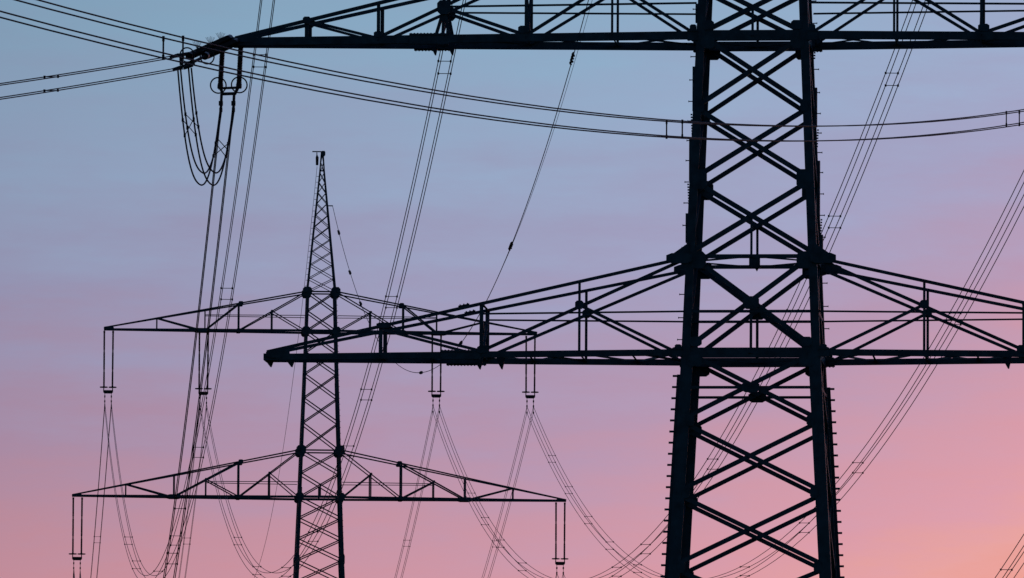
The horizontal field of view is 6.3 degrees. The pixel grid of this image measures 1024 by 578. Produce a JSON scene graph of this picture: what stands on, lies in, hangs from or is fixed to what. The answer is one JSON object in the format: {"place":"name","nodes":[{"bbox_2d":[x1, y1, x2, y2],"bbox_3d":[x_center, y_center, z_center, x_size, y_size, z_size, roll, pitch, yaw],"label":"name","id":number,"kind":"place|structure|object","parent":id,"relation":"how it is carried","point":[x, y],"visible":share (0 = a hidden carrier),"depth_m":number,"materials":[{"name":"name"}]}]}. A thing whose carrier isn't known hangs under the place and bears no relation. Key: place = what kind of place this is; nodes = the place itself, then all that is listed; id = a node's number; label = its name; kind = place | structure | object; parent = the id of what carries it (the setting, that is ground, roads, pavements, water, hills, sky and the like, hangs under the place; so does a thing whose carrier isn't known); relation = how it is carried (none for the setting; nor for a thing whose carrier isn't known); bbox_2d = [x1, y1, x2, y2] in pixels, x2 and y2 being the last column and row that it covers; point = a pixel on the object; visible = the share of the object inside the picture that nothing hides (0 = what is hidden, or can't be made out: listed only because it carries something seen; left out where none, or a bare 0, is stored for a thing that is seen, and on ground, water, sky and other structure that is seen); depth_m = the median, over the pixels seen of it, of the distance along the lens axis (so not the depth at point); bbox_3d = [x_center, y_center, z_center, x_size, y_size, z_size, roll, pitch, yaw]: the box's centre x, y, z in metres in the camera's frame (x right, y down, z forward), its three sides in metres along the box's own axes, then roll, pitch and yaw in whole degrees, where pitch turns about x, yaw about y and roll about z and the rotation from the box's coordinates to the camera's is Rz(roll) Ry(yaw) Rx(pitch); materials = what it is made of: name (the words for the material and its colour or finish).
{"place":"outdoors","nodes":[
{"label":"outdoors","id":0,"kind":"place"},
{"bbox_2d":[0,0,1023,577],"label":"sky","id":1,"kind":"structure","parent":0,"point":[104,213],"materials":[{"name":"blue"}]},
{"bbox_3d":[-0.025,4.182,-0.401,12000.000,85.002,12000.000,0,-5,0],"label":"ground","id":2,"kind":"structure","parent":0,"visible":0},
{"bbox_2d":[72,151,565,577],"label":"lattice pylon","id":3,"kind":"object","parent":2,"relation":"on","point":[300,450],"visible":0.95,"depth_m":572.65,"materials":[{"name":"metal"}]},
{"bbox_2d":[69,497,84,575],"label":"double insulator","id":4,"kind":"object","parent":3,"relation":"hanging from","point":[77,558],"visible":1,"depth_m":571.23,"materials":[{"name":"ceramic"}]},
{"bbox_2d":[74,99,233,577],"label":"conductor bundle","id":5,"kind":"object","parent":4,"relation":"hanging from","point":[174,509],"visible":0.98,"depth_m":316.02,"materials":[{"name":"metal"}]},
{"bbox_2d":[100,331,116,408],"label":"double insulator","id":6,"kind":"object","parent":3,"relation":"hanging from","point":[108,391],"visible":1,"depth_m":572.30,"materials":[{"name":"brown ceramic"}]},
{"bbox_2d":[90,409,110,577],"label":"conductor bundle","id":7,"kind":"object","parent":6,"relation":"hanging from","point":[97,494],"visible":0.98,"depth_m":594.73,"materials":[{"name":"metal"}]},
{"bbox_2d":[105,0,274,577],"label":"conductor bundle","id":8,"kind":"object","parent":6,"relation":"hanging from","point":[221,287],"visible":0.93,"depth_m":339.74,"materials":[{"name":"metal"}]},
{"bbox_2d":[195,332,211,409],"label":"double insulator","id":9,"kind":"object","parent":3,"relation":"hanging from","point":[198,388],"visible":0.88,"depth_m":572.66,"materials":[{"name":"ceramic"}]},
{"bbox_2d":[179,410,205,577],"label":"conductor bundle","id":10,"kind":"object","parent":9,"relation":"hanging from","point":[189,499],"visible":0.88,"depth_m":596.68,"materials":[{"name":"metal"}]},
{"bbox_2d":[254,170,316,577],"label":"earth wire","id":11,"kind":"object","parent":3,"relation":"attached to","point":[294,367],"visible":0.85,"depth_m":609.10,"materials":[{"name":"black metal"}]},
{"bbox_2d":[428,335,444,412],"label":"double insulator","id":12,"kind":"object","parent":3,"relation":"hanging from","point":[435,395],"visible":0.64,"depth_m":573.45,"materials":[{"name":"ceramic"}]},
{"bbox_2d":[395,407,438,576],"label":"conductor bundle","id":13,"kind":"object","parent":12,"relation":"hanging from","point":[415,494],"visible":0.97,"depth_m":594.89,"materials":[{"name":"metal"}]},
{"bbox_2d":[332,0,591,373],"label":"earth wire","id":14,"kind":"object","parent":3,"relation":"attached to","point":[511,243],"visible":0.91,"depth_m":385.07,"materials":[{"name":"metal"}]},
{"bbox_2d":[522,336,538,413],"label":"double insulator","id":15,"kind":"object","parent":3,"relation":"hanging from","point":[530,396],"visible":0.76,"depth_m":573.82,"materials":[{"name":"ceramic"}]},
{"bbox_2d":[482,407,532,576],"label":"conductor bundle","id":16,"kind":"object","parent":15,"relation":"hanging from","point":[507,491],"visible":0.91,"depth_m":592.64,"materials":[{"name":"metal"}]},
{"bbox_2d":[552,502,567,577],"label":"double insulator","id":17,"kind":"object","parent":3,"relation":"hanging from","point":[560,563],"visible":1,"depth_m":573.02,"materials":[{"name":"ceramic"}]},
{"bbox_2d":[557,534,1023,577],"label":"conductor bundle","id":18,"kind":"object","parent":17,"relation":"attached to","point":[1001,569],"visible":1,"depth_m":330.29,"materials":[{"name":"metal"}]},
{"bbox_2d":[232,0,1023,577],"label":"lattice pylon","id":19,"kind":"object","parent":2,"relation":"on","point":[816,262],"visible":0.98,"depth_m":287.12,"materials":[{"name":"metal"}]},
{"bbox_2d":[170,32,239,71],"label":"strain insulator set","id":20,"kind":"object","parent":19,"relation":"attached to","point":[224,41],"visible":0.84,"depth_m":286.10,"materials":[{"name":"brown ceramic"}]},
{"bbox_2d":[0,55,184,99],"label":"conductor bundle","id":21,"kind":"object","parent":20,"relation":"attached to","point":[48,90],"visible":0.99,"depth_m":273.11,"materials":[{"name":"metal"}]},
{"bbox_2d":[177,68,234,185],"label":"jumper loop","id":22,"kind":"object","parent":20,"relation":"hanging from","point":[216,139],"visible":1,"depth_m":285.86,"materials":[{"name":"metal"}]},
{"bbox_2d":[210,46,247,111],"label":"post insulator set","id":23,"kind":"object","parent":19,"relation":"hanging from","point":[237,87],"visible":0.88,"depth_m":289.02,"materials":[{"name":"brown ceramic"}]},
{"bbox_2d":[200,0,465,577],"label":"conductor bundle","id":24,"kind":"object","parent":19,"relation":"attached to","point":[396,296],"visible":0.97,"depth_m":345.34,"materials":[{"name":"metal"}]},
{"bbox_2d":[0,0,1023,141],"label":"conductor bundle","id":25,"kind":"object","parent":19,"relation":"attached to","point":[666,136],"visible":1,"depth_m":205.78,"materials":[{"name":"metal"}]},
{"bbox_2d":[433,0,928,577],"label":"conductor bundle","id":26,"kind":"object","parent":19,"relation":"attached to","point":[769,346],"visible":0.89,"depth_m":336.70,"materials":[{"name":"metal"}]},
{"bbox_2d":[527,170,1023,577],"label":"conductor bundle","id":27,"kind":"object","parent":19,"relation":"attached to","point":[853,472],"visible":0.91,"depth_m":362.01,"materials":[{"name":"metal"}]}
]}

